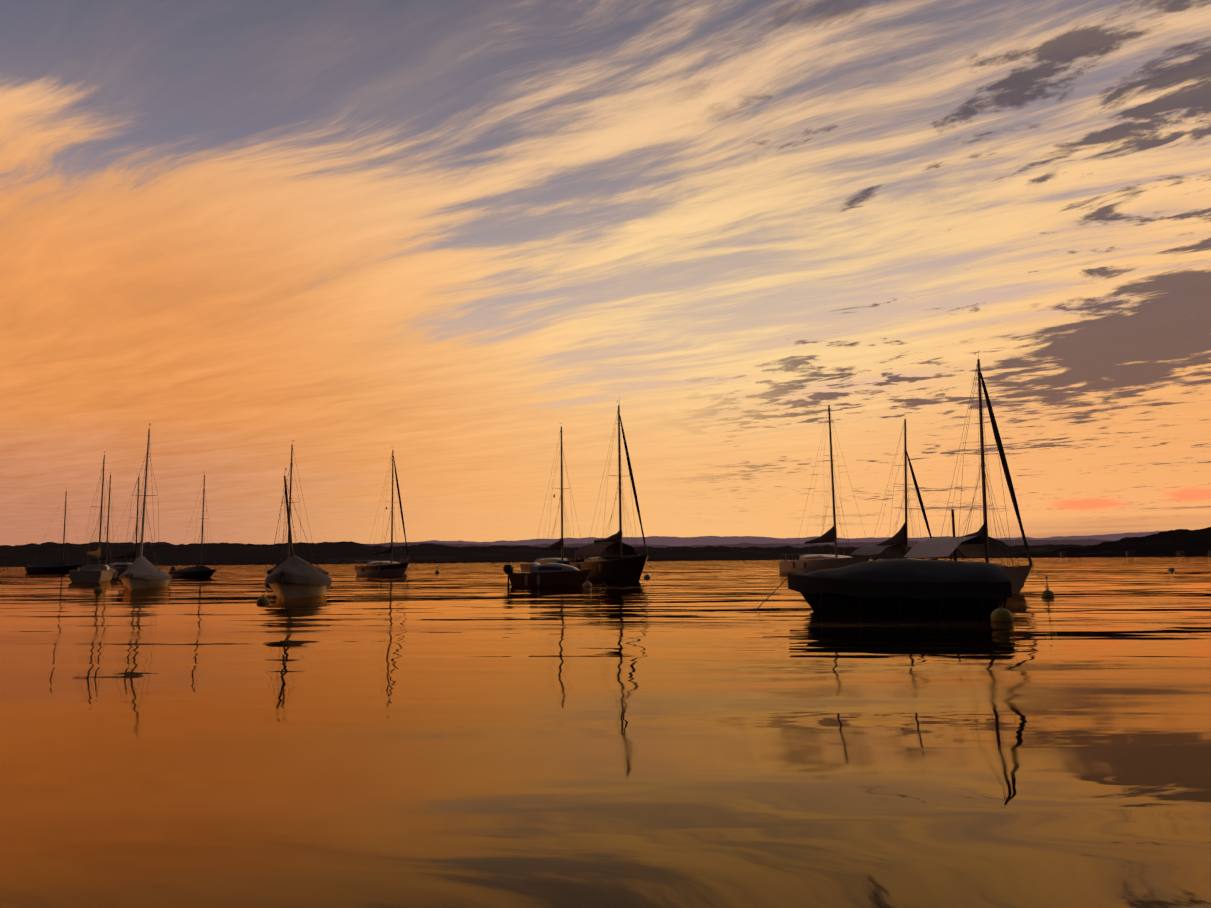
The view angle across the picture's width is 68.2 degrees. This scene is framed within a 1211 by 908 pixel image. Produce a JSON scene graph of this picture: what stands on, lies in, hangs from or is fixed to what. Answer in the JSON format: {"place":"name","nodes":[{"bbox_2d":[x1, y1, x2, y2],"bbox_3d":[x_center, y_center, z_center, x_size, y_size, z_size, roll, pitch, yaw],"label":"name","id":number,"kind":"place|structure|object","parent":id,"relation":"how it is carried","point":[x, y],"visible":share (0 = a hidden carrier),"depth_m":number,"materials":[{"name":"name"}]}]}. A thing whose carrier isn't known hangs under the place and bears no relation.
{"place":"outdoors","nodes":[
{"label":"outdoors","id":0,"kind":"place"},
{"bbox_2d":[0,541,1097,565],"bbox_3d":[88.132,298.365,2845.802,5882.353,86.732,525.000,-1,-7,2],"label":"forest","id":1,"kind":"object","parent":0,"point":[241,553],"depth_m":2741.97,"materials":[{"name":"black plant"}]},
{"bbox_2d":[0,556,1210,907],"bbox_3d":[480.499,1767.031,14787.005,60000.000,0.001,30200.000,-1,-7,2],"label":"lake water","id":2,"kind":"structure","parent":0,"point":[718,734],"depth_m":5.62,"materials":[{"name":"orange liquid"}]},
{"bbox_2d":[25,491,84,573],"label":"yacht","id":3,"kind":"object","parent":2,"relation":"on","point":[62,567],"visible":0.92,"depth_m":132.30,"materials":[{"name":"grey metal"}]},
{"bbox_2d":[69,451,116,581],"bbox_3d":[-37.087,4.671,65.600,2.790,9.950,8.060,2,-7,-19],"label":"sailboat","id":4,"kind":"object","parent":2,"relation":"on","point":[95,573],"visible":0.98,"depth_m":63.81,"materials":[{"name":"white plastic"}]},
{"bbox_2d":[94,584,103,591],"bbox_3d":[-21.823,5.835,38.478,0.380,0.477,0.380,-1,-7,1],"label":"buoy","id":5,"kind":"object","parent":2,"relation":"on","point":[98,589],"visible":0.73,"depth_m":38.36,"materials":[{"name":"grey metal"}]},
{"bbox_2d":[78,474,120,569],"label":"boat","id":6,"kind":"object","parent":2,"relation":"on","point":[105,556],"visible":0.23,"depth_m":111.96,"materials":[{"name":"grey metal"}]},
{"bbox_2d":[102,473,155,576],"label":"cabin boat","id":7,"kind":"object","parent":2,"relation":"on","point":[119,568],"visible":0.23,"depth_m":87.94,"materials":[{"name":"black plastic"}]},
{"bbox_2d":[118,423,171,589],"bbox_3d":[-23.476,2.765,45.602,2.190,8.742,7.461,1,-7,-16],"label":"sailboat","id":8,"kind":"object","parent":2,"relation":"on","point":[141,571],"visible":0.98,"depth_m":44.68,"materials":[{"name":"white plastic"}]},
{"bbox_2d":[169,473,219,577],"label":"sailboat","id":9,"kind":"object","parent":2,"relation":"on","point":[200,571],"visible":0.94,"depth_m":79.47,"materials":[{"name":"grey metal"}]},
{"bbox_2d":[257,592,268,603],"bbox_3d":[-9.977,4.244,26.015,0.340,0.437,0.340,5,-9,-38],"label":"buoy","id":10,"kind":"object","parent":2,"relation":"on","point":[262,600],"visible":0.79,"depth_m":25.90,"materials":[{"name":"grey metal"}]},
{"bbox_2d":[262,440,328,583],"bbox_3d":[-19.490,3.707,55.783,2.190,9.221,7.261,-2,-7,9],"label":"covered boat","id":11,"kind":"object","parent":2,"relation":"on","point":[269,571],"visible":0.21,"depth_m":55.37,"materials":[{"name":"grey metal"}]},
{"bbox_2d":[265,468,330,600],"bbox_3d":[-10.723,2.847,30.914,2.040,4.862,5.760,1,-7,-9],"label":"covered boat","id":12,"kind":"object","parent":2,"relation":"on","point":[293,576],"visible":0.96,"depth_m":30.00,"materials":[{"name":"grey fabric"}]},
{"bbox_2d":[355,447,411,575],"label":"sailboat","id":13,"kind":"object","parent":2,"relation":"on","point":[381,568],"visible":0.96,"depth_m":79.93,"materials":[{"name":"black"}]},
{"bbox_2d":[520,427,585,571],"bbox_3d":[-3.250,3.386,63.170,2.990,11.327,9.061,4,-8,-30],"label":"sailboat rigging","id":14,"kind":"object","parent":2,"relation":"on","point":[557,545],"visible":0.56,"depth_m":62.83,"materials":[{"name":"grey metal"}]},
{"bbox_2d":[503,559,606,585],"bbox_3d":[-2.370,5.782,41.946,5.316,1.710,1.920,-3,-7,19],"label":"cuddy boat","id":15,"kind":"object","parent":2,"relation":"on","point":[550,574],"visible":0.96,"depth_m":41.42,"materials":[{"name":"black plastic"}]},
{"bbox_2d":[583,580,591,586],"bbox_3d":[-0.806,5.828,40.010,0.400,0.497,0.400,-7,-10,44],"label":"buoy","id":16,"kind":"object","parent":2,"relation":"on","point":[587,584],"visible":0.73,"depth_m":39.86,"materials":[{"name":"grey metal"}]},
{"bbox_2d":[1,550,1210,565],"bbox_3d":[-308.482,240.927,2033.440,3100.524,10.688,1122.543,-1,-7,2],"label":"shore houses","id":17,"kind":"structure","parent":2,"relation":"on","point":[1130,553],"depth_m":1457.06,"materials":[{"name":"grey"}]},
{"bbox_2d":[569,400,655,581],"bbox_3d":[0.625,2.094,52.123,3.024,11.199,9.462,3,-8,-25],"label":"yacht","id":18,"kind":"object","parent":2,"relation":"on","point":[620,568],"visible":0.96,"depth_m":51.23,"materials":[{"name":"black plastic"}]},
{"bbox_2d":[779,401,871,573],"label":"yacht","id":19,"kind":"object","parent":2,"relation":"on","point":[807,563],"visible":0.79,"depth_m":67.84,"materials":[{"name":"white plastic"}]},
{"bbox_2d":[755,559,1011,612],"bbox_3d":[5.834,3.046,19.549,5.308,1.473,2.054,-2,-7,12],"label":"runabout boat","id":20,"kind":"object","parent":2,"relation":"on","point":[911,586],"visible":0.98,"depth_m":18.72,"materials":[{"name":"grey metal"}]},
{"bbox_2d":[850,414,937,564],"bbox_3d":[16.367,2.473,49.610,2.790,9.571,8.461,1,-7,-11],"label":"sailboat","id":21,"kind":"object","parent":2,"relation":"on","point":[896,543],"visible":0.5,"depth_m":49.64,"materials":[{"name":"black plastic"}]},
{"bbox_2d":[904,351,1044,592],"bbox_3d":[12.963,0.697,31.160,2.584,8.772,7.761,0,-7,-5],"label":"sailboat","id":22,"kind":"object","parent":2,"relation":"on","point":[980,543],"visible":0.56,"depth_m":31.00,"materials":[{"name":"black plastic"}]},
{"bbox_2d":[990,601,1012,620],"bbox_3d":[7.202,2.916,16.248,0.380,0.477,0.380,0,-7,-2],"label":"buoy","id":23,"kind":"object","parent":2,"relation":"on","point":[1000,613],"visible":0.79,"depth_m":16.13,"materials":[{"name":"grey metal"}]},
{"bbox_2d":[1041,576,1053,596],"bbox_3d":[12.693,3.861,25.664,0.340,0.715,0.340,5,-9,-40],"label":"buoy","id":24,"kind":"object","parent":2,"relation":"on","point":[1047,592],"visible":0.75,"depth_m":25.56,"materials":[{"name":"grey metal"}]},
{"bbox_2d":[0,527,1210,566],"bbox_3d":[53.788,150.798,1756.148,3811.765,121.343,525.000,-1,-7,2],"label":"forest headland","id":25,"kind":"structure","parent":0,"point":[1196,542],"depth_m":1586.14,"materials":[{"name":"black plant"}]},
{"bbox_2d":[0,0,1210,545],"label":"sky","id":26,"kind":"structure","parent":0,"point":[451,236],"materials":[{"name":"orange"}]},
{"bbox_2d":[360,539,1108,547],"bbox_3d":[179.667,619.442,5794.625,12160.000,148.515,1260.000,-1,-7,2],"label":"hills","id":27,"kind":"structure","parent":0,"point":[1084,542],"depth_m":5866.75,"materials":[{"name":"black plant"}]},
{"bbox_2d":[379,531,1161,545],"bbox_3d":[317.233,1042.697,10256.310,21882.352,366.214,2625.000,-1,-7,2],"label":"hills","id":28,"kind":"structure","parent":0,"point":[682,541],"depth_m":10295.25,"materials":[{"name":"black plant"}]}
]}

